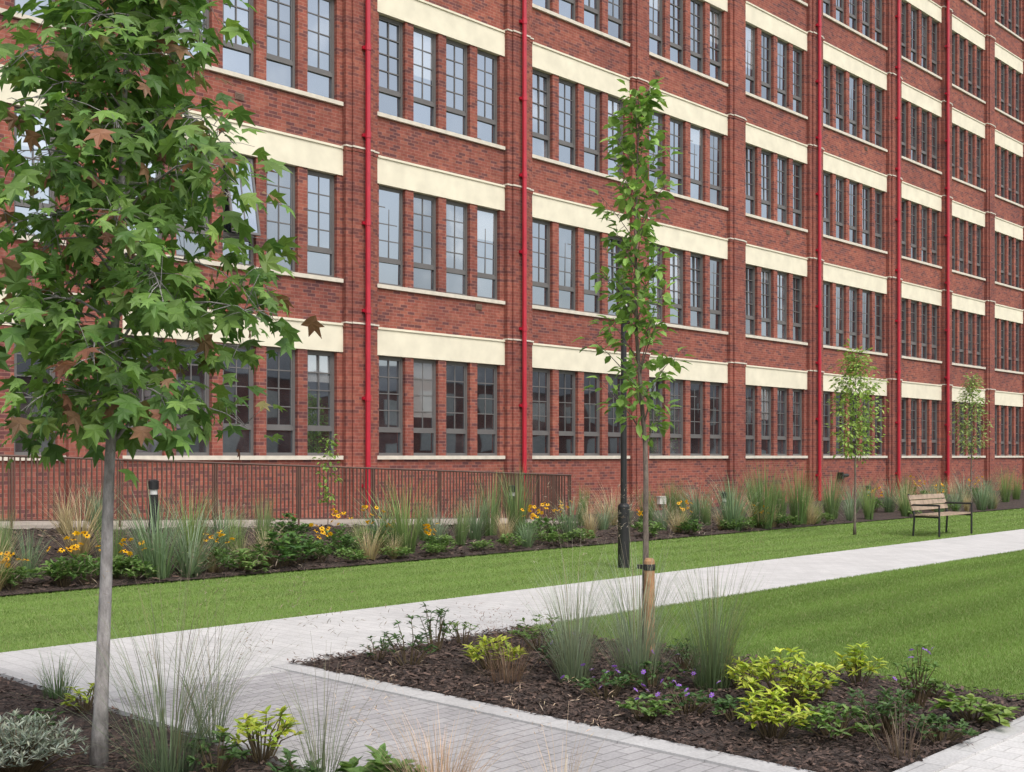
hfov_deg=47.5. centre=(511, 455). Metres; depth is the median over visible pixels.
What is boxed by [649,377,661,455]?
window
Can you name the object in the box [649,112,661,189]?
window
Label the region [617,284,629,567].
lamp post
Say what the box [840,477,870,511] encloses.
green reed
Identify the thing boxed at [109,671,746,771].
cross path
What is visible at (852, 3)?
window
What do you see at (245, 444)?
window
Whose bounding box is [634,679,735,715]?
cranesbill
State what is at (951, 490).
straw tussock
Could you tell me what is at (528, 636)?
perennials
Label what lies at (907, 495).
straw tussock
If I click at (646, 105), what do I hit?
young tree
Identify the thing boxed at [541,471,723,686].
feather tussock
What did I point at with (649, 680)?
cranesbill
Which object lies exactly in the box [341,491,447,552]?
green reed
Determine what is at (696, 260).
window
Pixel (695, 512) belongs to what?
green reed
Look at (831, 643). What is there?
lawn
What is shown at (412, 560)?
ground
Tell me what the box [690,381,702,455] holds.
window
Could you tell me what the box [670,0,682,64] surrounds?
window
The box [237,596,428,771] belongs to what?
feather tussock
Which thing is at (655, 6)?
window
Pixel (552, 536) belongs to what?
perennial
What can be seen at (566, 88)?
window
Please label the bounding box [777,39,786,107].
window
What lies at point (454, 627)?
evergreen seedling
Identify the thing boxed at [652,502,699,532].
straw tussock
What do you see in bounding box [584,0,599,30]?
window
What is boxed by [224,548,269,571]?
perennial
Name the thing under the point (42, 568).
perennial
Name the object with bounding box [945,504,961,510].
perennial
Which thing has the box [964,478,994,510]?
green reed
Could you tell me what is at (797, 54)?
window
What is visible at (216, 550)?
coneflower
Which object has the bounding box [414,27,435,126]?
window
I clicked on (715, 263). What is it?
window
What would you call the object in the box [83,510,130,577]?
green reed
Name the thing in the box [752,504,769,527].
coneflower
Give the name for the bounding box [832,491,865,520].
green reed
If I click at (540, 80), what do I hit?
window
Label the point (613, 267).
window
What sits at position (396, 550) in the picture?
straw tussock
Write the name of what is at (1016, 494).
green reed
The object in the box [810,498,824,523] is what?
green reed
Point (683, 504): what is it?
green reed
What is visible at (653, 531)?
perennial
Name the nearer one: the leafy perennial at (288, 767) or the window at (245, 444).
the leafy perennial at (288, 767)
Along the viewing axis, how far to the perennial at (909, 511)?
31.11 m
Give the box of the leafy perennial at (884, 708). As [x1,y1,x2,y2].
[835,685,937,736]
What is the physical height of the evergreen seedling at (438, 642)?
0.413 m
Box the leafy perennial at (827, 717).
[791,701,882,739]
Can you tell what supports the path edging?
on the ground at (412, 560)
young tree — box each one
[0,0,323,768]
[573,77,694,654]
[826,338,889,534]
[949,372,993,505]
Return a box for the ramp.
[2,518,592,528]
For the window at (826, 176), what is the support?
in the brick building
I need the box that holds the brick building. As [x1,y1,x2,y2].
[0,0,1023,519]
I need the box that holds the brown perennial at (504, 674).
[457,597,558,683]
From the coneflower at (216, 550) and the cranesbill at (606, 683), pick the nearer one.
the cranesbill at (606, 683)
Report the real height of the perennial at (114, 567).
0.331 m
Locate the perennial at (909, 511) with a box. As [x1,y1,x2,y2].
[897,507,922,515]
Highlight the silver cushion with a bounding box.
[0,708,91,771]
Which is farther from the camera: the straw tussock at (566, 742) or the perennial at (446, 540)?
the perennial at (446, 540)
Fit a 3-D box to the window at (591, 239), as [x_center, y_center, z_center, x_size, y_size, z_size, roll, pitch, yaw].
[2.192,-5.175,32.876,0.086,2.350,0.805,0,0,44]
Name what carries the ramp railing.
on the ramp
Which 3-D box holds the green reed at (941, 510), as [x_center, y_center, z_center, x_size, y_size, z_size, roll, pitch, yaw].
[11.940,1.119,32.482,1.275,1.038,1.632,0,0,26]
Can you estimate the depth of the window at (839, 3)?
43.31 m
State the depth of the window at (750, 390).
38.88 m
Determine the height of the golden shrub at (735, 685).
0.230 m
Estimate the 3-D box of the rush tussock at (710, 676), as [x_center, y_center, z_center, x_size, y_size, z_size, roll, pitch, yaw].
[1.387,0.902,8.238,1.335,1.465,1.496,0,0,-39]
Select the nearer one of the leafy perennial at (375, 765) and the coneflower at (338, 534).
the leafy perennial at (375, 765)
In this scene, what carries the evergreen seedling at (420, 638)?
on the planting bed at (746, 733)
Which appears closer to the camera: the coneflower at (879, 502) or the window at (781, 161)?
the coneflower at (879, 502)
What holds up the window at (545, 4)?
in the brick building
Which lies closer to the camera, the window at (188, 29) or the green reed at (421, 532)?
the green reed at (421, 532)
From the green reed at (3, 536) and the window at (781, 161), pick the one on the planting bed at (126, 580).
the green reed at (3, 536)
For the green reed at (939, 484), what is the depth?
39.10 m
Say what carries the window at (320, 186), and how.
in the brick building
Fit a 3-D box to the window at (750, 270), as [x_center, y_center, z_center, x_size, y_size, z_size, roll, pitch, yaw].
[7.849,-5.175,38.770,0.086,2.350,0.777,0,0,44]
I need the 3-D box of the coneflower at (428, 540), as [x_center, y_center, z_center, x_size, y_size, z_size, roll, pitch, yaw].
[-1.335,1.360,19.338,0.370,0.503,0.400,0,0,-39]
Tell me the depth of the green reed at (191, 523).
17.03 m
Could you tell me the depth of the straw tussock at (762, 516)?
25.77 m
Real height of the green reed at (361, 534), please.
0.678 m
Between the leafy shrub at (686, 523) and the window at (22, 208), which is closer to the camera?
the window at (22, 208)
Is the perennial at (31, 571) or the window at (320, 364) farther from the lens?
the window at (320, 364)
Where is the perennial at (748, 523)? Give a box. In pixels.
[723,517,753,529]
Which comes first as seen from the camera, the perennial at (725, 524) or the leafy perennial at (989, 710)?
the leafy perennial at (989, 710)
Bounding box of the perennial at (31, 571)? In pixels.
[0,566,39,587]
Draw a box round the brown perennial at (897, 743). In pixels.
[854,680,973,759]
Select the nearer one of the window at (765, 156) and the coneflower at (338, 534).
the coneflower at (338, 534)
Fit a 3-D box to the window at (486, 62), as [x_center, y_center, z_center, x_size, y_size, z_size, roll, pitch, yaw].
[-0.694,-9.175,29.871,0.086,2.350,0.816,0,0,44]
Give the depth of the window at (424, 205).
28.38 m
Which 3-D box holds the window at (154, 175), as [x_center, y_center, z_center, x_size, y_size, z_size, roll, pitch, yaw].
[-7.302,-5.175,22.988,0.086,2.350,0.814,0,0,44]
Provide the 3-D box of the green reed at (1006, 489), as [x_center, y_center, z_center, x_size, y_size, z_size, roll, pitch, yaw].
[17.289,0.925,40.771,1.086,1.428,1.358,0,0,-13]
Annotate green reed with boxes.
[0,505,25,569]
[2,519,60,576]
[55,471,128,529]
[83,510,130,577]
[113,480,228,579]
[120,510,186,563]
[150,495,249,577]
[155,483,231,555]
[183,490,270,555]
[211,505,253,558]
[247,490,279,548]
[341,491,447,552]
[346,513,373,549]
[356,475,441,553]
[413,496,439,540]
[418,503,484,544]
[444,497,473,545]
[453,490,500,539]
[471,469,514,535]
[495,463,542,535]
[510,515,546,547]
[539,491,592,539]
[568,481,595,525]
[585,493,618,529]
[614,495,641,521]
[628,487,662,523]
[634,495,683,530]
[657,476,683,519]
[667,479,720,521]
[672,482,691,517]
[698,492,715,524]
[701,472,779,531]
[719,479,740,512]
[732,458,785,528]
[743,472,766,512]
[750,481,778,517]
[764,476,795,515]
[777,463,816,524]
[797,477,817,507]
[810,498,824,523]
[816,472,850,518]
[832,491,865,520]
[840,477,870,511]
[849,474,879,508]
[852,478,880,519]
[866,476,906,511]
[888,471,920,499]
[890,484,915,516]
[907,472,947,499]
[918,480,955,512]
[932,474,948,498]
[940,480,977,511]
[946,470,980,500]
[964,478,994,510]
[965,472,1000,499]
[975,480,1003,508]
[990,464,1023,501]
[1008,471,1023,499]
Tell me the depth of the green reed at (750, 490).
32.80 m
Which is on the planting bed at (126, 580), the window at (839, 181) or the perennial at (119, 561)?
the perennial at (119, 561)
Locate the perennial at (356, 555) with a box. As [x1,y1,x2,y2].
[333,547,370,562]
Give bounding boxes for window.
[14,0,54,18]
[14,106,54,235]
[14,343,54,455]
[127,161,161,238]
[127,335,161,455]
[176,145,208,259]
[176,339,208,455]
[177,0,208,64]
[223,0,253,76]
[223,154,260,265]
[223,343,253,455]
[266,0,294,88]
[266,165,294,271]
[266,347,294,455]
[307,0,333,98]
[307,170,333,276]
[307,350,333,455]
[379,15,402,117]
[379,185,402,286]
[379,356,402,455]
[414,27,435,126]
[414,193,435,290]
[414,358,435,455]
[446,38,466,135]
[446,200,466,295]
[446,361,466,455]
[477,49,496,143]
[477,206,496,299]
[477,364,496,455]
[532,0,549,9]
[532,69,549,158]
[532,218,549,306]
[532,368,549,455]
[559,0,574,20]
[559,78,574,165]
[559,224,574,310]
[559,370,574,455]
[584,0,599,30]
[584,87,599,171]
[584,230,599,313]
[584,372,599,455]
[608,0,622,39]
[608,96,622,176]
[608,236,622,315]
[608,374,620,455]
[649,0,661,55]
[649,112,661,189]
[649,245,661,321]
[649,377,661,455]
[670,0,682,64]
[670,117,682,194]
[670,248,682,324]
[670,379,682,455]
[690,0,702,72]
[690,124,702,200]
[690,253,702,327]
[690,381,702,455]
[710,6,721,80]
[710,132,721,205]
[710,257,721,330]
[710,382,721,455]
[746,24,754,94]
[746,144,754,214]
[746,265,754,334]
[746,385,754,455]
[761,31,770,100]
[761,150,770,219]
[761,268,770,337]
[761,386,770,455]
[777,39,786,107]
[777,155,786,223]
[777,271,786,339]
[777,388,786,455]
[793,47,801,113]
[793,161,801,227]
[793,275,801,341]
[793,389,801,455]
[823,0,829,15]
[823,62,829,125]
[823,171,829,235]
[823,281,829,345]
[823,391,829,455]
[836,0,843,23]
[836,68,843,131]
[836,176,843,239]
[836,284,843,347]
[836,392,843,455]
[849,0,856,30]
[849,74,856,136]
[849,181,856,242]
[849,287,856,348]
[849,394,856,455]
[862,185,869,246]
[862,290,869,350]
[862,395,869,455]
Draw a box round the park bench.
[907,492,972,537]
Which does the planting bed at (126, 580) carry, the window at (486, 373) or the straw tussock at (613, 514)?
the straw tussock at (613, 514)
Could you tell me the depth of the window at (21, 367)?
21.33 m
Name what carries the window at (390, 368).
in the brick building
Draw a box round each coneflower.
[0,552,32,590]
[43,536,82,586]
[66,530,100,584]
[116,538,150,578]
[201,530,237,572]
[309,523,333,562]
[322,508,356,550]
[360,505,394,553]
[419,522,439,550]
[514,505,541,537]
[528,502,559,541]
[552,500,574,532]
[634,509,642,529]
[675,500,692,523]
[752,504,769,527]
[868,487,884,512]
[909,475,929,499]
[968,476,983,501]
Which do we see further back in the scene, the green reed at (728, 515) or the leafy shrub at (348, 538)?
the green reed at (728, 515)
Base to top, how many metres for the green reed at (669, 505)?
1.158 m
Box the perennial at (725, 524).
[718,519,738,528]
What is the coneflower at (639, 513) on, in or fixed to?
on the planting bed at (126, 580)
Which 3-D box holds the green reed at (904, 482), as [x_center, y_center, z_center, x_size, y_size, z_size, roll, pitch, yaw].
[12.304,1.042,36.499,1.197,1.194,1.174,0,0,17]
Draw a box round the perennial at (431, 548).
[420,543,453,555]
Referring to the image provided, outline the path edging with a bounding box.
[0,663,1023,771]
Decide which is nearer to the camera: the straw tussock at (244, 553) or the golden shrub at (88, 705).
the golden shrub at (88, 705)
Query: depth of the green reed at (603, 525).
24.26 m
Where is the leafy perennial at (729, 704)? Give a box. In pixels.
[712,694,752,721]
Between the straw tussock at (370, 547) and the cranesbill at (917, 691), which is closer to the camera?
the cranesbill at (917, 691)
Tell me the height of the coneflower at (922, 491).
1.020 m
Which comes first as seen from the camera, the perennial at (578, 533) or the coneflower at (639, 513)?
the perennial at (578, 533)
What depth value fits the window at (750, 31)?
38.88 m
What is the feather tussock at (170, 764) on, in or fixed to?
on the planting bed at (78, 722)
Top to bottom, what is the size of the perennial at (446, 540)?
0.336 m
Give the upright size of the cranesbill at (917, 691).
0.424 m
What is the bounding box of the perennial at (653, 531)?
[631,521,665,536]
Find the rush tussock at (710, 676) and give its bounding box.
[608,481,819,690]
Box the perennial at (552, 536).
[532,531,568,545]
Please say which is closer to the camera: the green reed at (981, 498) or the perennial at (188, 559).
the perennial at (188, 559)
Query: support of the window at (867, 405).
in the brick building
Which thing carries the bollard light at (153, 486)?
on the planting bed at (126, 580)
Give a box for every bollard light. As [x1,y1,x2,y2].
[148,480,158,536]
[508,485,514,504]
[721,492,727,516]
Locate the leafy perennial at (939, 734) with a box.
[901,713,979,744]
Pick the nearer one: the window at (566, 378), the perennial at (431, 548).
the perennial at (431, 548)
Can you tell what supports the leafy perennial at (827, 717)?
on the planting bed at (746, 733)
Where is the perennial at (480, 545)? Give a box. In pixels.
[467,540,494,550]
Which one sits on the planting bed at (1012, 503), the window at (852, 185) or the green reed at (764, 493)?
the green reed at (764, 493)
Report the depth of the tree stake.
9.48 m
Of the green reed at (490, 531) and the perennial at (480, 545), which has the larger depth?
the green reed at (490, 531)
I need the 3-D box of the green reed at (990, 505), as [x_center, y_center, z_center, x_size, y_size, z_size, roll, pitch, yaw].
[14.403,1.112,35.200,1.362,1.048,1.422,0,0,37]
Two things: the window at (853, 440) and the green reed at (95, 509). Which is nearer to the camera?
the green reed at (95, 509)
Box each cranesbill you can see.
[537,624,581,668]
[561,663,645,699]
[613,648,695,689]
[615,689,681,721]
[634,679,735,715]
[891,644,941,708]
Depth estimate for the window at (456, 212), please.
29.14 m
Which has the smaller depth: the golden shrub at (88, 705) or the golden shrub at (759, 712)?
the golden shrub at (759, 712)
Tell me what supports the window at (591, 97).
in the brick building
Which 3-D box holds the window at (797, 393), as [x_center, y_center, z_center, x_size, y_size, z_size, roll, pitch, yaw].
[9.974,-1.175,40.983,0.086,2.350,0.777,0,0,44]
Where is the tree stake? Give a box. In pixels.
[637,558,654,656]
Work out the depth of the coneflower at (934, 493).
33.92 m
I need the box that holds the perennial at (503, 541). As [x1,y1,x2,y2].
[495,533,526,548]
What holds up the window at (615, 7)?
in the brick building
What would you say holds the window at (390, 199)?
in the brick building
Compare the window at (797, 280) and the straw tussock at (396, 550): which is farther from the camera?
the window at (797, 280)
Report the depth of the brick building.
32.93 m
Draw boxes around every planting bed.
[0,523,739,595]
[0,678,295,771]
[301,630,1023,771]
[526,489,1023,531]
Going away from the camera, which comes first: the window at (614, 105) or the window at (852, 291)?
the window at (614, 105)
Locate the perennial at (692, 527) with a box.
[675,521,699,533]
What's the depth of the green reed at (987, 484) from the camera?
40.61 m
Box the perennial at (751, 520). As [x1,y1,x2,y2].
[743,516,755,529]
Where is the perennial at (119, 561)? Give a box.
[112,554,158,578]
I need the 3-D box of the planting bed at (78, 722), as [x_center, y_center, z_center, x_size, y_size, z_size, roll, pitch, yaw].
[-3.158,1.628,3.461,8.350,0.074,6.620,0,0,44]
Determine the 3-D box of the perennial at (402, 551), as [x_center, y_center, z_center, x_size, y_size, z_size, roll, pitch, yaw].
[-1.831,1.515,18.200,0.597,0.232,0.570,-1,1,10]
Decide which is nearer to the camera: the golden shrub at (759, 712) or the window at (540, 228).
the golden shrub at (759, 712)
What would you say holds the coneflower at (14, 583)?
on the planting bed at (126, 580)
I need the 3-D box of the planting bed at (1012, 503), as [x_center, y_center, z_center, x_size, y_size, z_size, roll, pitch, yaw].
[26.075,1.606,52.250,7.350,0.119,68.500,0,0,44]
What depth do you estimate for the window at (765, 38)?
39.58 m
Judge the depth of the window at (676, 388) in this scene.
35.88 m
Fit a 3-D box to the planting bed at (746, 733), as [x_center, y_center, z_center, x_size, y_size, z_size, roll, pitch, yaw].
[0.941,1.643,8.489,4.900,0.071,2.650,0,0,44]
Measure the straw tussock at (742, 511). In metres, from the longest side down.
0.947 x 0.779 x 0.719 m
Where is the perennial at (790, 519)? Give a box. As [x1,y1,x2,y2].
[777,513,801,524]
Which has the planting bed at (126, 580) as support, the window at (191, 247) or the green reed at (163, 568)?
the green reed at (163, 568)
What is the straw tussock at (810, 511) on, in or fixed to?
on the planting bed at (1012, 503)
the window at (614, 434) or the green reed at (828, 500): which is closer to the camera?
the green reed at (828, 500)
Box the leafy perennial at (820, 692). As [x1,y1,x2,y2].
[795,676,840,698]
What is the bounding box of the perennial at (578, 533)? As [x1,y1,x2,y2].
[565,527,597,543]
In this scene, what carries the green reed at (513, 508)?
on the planting bed at (126, 580)
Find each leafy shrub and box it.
[245,529,317,567]
[270,513,310,538]
[282,531,326,563]
[329,534,366,554]
[676,519,702,534]
[772,512,784,525]
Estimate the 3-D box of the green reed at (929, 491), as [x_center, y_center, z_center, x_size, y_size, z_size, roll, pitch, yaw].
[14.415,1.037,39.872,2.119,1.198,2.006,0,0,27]
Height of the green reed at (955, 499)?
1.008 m
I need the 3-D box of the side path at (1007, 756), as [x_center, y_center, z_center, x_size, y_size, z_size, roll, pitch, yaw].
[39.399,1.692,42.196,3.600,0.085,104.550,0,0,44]
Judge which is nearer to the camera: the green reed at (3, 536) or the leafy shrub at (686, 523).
the green reed at (3, 536)
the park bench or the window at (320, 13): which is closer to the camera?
the park bench
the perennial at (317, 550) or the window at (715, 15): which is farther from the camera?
the window at (715, 15)
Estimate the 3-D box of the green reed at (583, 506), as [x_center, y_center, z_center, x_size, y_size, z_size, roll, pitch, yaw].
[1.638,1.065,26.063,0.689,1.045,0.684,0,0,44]
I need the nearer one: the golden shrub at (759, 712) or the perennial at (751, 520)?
the golden shrub at (759, 712)
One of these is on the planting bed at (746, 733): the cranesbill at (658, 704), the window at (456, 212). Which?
the cranesbill at (658, 704)
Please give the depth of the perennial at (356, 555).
17.53 m
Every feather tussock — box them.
[3,483,359,771]
[24,648,89,699]
[111,545,347,746]
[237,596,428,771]
[462,481,660,683]
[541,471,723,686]
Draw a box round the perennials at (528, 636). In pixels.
[506,614,572,649]
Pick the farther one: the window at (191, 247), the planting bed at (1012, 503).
the planting bed at (1012, 503)
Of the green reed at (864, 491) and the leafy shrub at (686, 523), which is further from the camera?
the green reed at (864, 491)
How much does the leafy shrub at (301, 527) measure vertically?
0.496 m
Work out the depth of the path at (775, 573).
11.80 m
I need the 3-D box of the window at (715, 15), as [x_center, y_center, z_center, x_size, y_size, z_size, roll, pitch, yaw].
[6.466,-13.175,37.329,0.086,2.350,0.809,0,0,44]
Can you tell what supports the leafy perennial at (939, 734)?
on the planting bed at (746, 733)
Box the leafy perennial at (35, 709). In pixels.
[11,707,64,726]
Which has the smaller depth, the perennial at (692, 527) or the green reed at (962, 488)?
the perennial at (692, 527)
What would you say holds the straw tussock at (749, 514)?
on the planting bed at (1012, 503)
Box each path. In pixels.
[0,529,1023,693]
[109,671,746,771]
[940,733,1023,771]
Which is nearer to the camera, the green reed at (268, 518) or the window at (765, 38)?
the green reed at (268, 518)
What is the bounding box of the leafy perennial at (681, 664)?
[661,638,707,670]
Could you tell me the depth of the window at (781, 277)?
40.34 m
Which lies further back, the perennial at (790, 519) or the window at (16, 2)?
the perennial at (790, 519)
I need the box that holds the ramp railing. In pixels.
[0,454,571,527]
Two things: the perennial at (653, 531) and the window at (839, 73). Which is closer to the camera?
the perennial at (653, 531)
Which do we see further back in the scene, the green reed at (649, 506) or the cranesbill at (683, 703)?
the green reed at (649, 506)
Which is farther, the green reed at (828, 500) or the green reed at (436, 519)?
the green reed at (828, 500)
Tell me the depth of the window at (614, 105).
33.64 m
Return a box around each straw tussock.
[0,521,47,590]
[28,483,88,533]
[32,482,127,556]
[199,542,232,572]
[230,534,264,567]
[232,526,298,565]
[334,661,543,771]
[348,522,394,559]
[382,533,407,558]
[487,505,518,539]
[508,677,619,771]
[574,495,604,535]
[584,480,639,524]
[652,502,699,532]
[705,501,724,529]
[735,497,746,515]
[740,493,763,525]
[751,501,774,527]
[768,506,783,526]
[782,484,821,524]
[798,505,832,523]
[879,482,924,510]
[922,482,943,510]
[948,477,960,501]
[957,488,974,511]
[982,486,1003,508]
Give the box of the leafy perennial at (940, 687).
[914,677,954,698]
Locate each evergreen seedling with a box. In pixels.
[360,634,394,661]
[375,615,439,665]
[416,601,455,651]
[448,621,479,643]
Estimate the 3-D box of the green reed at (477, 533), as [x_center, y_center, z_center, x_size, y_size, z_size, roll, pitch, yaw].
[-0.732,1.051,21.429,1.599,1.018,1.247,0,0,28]
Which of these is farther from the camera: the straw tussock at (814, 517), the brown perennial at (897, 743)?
the straw tussock at (814, 517)
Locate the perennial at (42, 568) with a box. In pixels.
[30,560,92,584]
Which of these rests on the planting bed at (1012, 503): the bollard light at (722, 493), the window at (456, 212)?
the bollard light at (722, 493)
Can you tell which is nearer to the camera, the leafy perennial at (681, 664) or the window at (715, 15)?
the leafy perennial at (681, 664)
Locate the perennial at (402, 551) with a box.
[377,546,412,558]
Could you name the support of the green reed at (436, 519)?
on the planting bed at (126, 580)
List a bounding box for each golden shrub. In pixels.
[60,683,94,713]
[215,705,304,763]
[460,634,526,669]
[720,656,762,689]
[726,647,846,708]
[732,684,822,738]
[835,642,888,683]
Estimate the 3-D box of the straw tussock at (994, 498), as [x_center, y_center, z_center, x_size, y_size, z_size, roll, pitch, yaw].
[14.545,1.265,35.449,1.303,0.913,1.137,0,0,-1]
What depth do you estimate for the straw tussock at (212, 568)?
15.95 m
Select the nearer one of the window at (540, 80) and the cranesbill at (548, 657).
the cranesbill at (548, 657)
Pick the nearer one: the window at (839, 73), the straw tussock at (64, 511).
the straw tussock at (64, 511)
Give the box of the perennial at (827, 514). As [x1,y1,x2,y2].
[818,512,835,522]
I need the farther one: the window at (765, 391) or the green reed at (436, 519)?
the window at (765, 391)
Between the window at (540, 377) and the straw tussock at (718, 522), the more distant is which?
the window at (540, 377)
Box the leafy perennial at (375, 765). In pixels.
[335,743,428,771]
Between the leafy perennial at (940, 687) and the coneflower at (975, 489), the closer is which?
the leafy perennial at (940, 687)
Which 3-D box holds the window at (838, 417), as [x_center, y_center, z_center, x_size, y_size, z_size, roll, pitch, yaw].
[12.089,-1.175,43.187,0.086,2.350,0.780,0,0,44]
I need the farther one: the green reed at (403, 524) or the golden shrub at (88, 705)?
the green reed at (403, 524)
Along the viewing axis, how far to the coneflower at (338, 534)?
18.66 m
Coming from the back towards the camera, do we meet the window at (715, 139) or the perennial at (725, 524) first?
the window at (715, 139)
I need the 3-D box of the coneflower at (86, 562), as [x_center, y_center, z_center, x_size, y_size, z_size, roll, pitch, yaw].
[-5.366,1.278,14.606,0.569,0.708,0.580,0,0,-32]
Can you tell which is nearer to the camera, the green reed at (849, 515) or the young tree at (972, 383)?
the green reed at (849, 515)
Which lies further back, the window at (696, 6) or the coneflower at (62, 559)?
the window at (696, 6)
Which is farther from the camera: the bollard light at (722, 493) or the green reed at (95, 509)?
the bollard light at (722, 493)
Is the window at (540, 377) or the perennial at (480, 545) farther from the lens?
the window at (540, 377)
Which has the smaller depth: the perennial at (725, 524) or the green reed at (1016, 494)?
the perennial at (725, 524)
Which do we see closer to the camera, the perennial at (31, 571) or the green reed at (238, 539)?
the perennial at (31, 571)
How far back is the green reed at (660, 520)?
24.64 m
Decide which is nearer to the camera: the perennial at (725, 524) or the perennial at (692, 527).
the perennial at (692, 527)
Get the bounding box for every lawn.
[523,556,1023,699]
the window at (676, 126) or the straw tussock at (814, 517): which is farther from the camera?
the window at (676, 126)
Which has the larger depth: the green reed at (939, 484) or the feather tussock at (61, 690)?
the green reed at (939, 484)
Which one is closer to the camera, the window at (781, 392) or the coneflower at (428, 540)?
the coneflower at (428, 540)
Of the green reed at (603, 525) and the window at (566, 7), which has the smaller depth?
the green reed at (603, 525)
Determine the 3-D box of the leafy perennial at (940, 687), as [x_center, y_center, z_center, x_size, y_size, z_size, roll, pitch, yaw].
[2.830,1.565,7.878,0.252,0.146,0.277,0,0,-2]
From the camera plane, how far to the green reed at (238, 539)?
17.05 m
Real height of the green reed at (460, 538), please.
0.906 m
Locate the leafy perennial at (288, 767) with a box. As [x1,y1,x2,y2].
[266,748,324,771]
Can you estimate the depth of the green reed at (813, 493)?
30.80 m
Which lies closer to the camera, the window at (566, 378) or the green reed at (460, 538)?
the green reed at (460, 538)
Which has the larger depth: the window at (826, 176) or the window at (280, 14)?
the window at (826, 176)
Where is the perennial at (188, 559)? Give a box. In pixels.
[173,549,207,565]
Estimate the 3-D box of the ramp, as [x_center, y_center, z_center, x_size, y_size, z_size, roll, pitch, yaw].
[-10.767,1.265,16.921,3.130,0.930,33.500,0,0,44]
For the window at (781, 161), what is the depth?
40.34 m
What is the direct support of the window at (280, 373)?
in the brick building
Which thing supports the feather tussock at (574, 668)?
on the planting bed at (746, 733)
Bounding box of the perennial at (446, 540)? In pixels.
[433,534,457,550]
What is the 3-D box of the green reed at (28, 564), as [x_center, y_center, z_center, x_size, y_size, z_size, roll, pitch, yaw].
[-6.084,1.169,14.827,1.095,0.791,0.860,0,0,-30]
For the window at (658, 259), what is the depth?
35.19 m
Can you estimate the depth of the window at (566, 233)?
32.17 m
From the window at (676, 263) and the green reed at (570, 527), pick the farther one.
the window at (676, 263)
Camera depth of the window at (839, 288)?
43.29 m
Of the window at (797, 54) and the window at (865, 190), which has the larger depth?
the window at (865, 190)
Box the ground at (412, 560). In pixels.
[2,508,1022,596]
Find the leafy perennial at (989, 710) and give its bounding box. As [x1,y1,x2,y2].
[928,690,1020,726]
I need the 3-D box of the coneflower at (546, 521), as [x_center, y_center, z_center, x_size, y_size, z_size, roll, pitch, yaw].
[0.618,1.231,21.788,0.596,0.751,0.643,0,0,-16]
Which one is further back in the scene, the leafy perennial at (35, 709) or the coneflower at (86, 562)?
the coneflower at (86, 562)
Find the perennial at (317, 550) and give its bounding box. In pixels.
[303,541,326,559]
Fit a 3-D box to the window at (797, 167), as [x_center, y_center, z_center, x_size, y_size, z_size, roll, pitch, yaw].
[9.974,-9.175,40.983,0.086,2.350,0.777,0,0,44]
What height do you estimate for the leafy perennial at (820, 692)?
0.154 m
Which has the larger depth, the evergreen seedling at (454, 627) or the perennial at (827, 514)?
the perennial at (827, 514)
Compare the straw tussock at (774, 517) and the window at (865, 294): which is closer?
the straw tussock at (774, 517)
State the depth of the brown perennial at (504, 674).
8.38 m
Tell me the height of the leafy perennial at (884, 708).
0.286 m
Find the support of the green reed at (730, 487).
on the planting bed at (1012, 503)
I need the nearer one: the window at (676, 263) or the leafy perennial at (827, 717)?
the leafy perennial at (827, 717)
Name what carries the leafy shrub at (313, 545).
on the planting bed at (126, 580)
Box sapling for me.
[312,434,343,526]
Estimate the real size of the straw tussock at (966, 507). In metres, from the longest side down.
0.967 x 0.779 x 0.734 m
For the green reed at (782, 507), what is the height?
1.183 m
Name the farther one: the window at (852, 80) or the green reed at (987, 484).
the window at (852, 80)
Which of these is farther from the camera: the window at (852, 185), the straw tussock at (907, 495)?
the window at (852, 185)
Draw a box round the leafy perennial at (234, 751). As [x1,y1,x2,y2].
[182,730,251,771]
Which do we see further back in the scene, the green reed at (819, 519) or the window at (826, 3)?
the window at (826, 3)
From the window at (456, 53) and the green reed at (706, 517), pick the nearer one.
the green reed at (706, 517)
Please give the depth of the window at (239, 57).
24.60 m
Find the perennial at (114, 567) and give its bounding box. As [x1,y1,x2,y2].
[88,557,125,578]
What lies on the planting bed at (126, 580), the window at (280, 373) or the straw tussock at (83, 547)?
the straw tussock at (83, 547)
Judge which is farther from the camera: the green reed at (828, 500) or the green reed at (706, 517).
the green reed at (828, 500)
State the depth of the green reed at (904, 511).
31.00 m
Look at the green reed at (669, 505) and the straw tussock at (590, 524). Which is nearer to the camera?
the straw tussock at (590, 524)
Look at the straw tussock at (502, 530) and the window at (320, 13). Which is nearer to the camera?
the straw tussock at (502, 530)

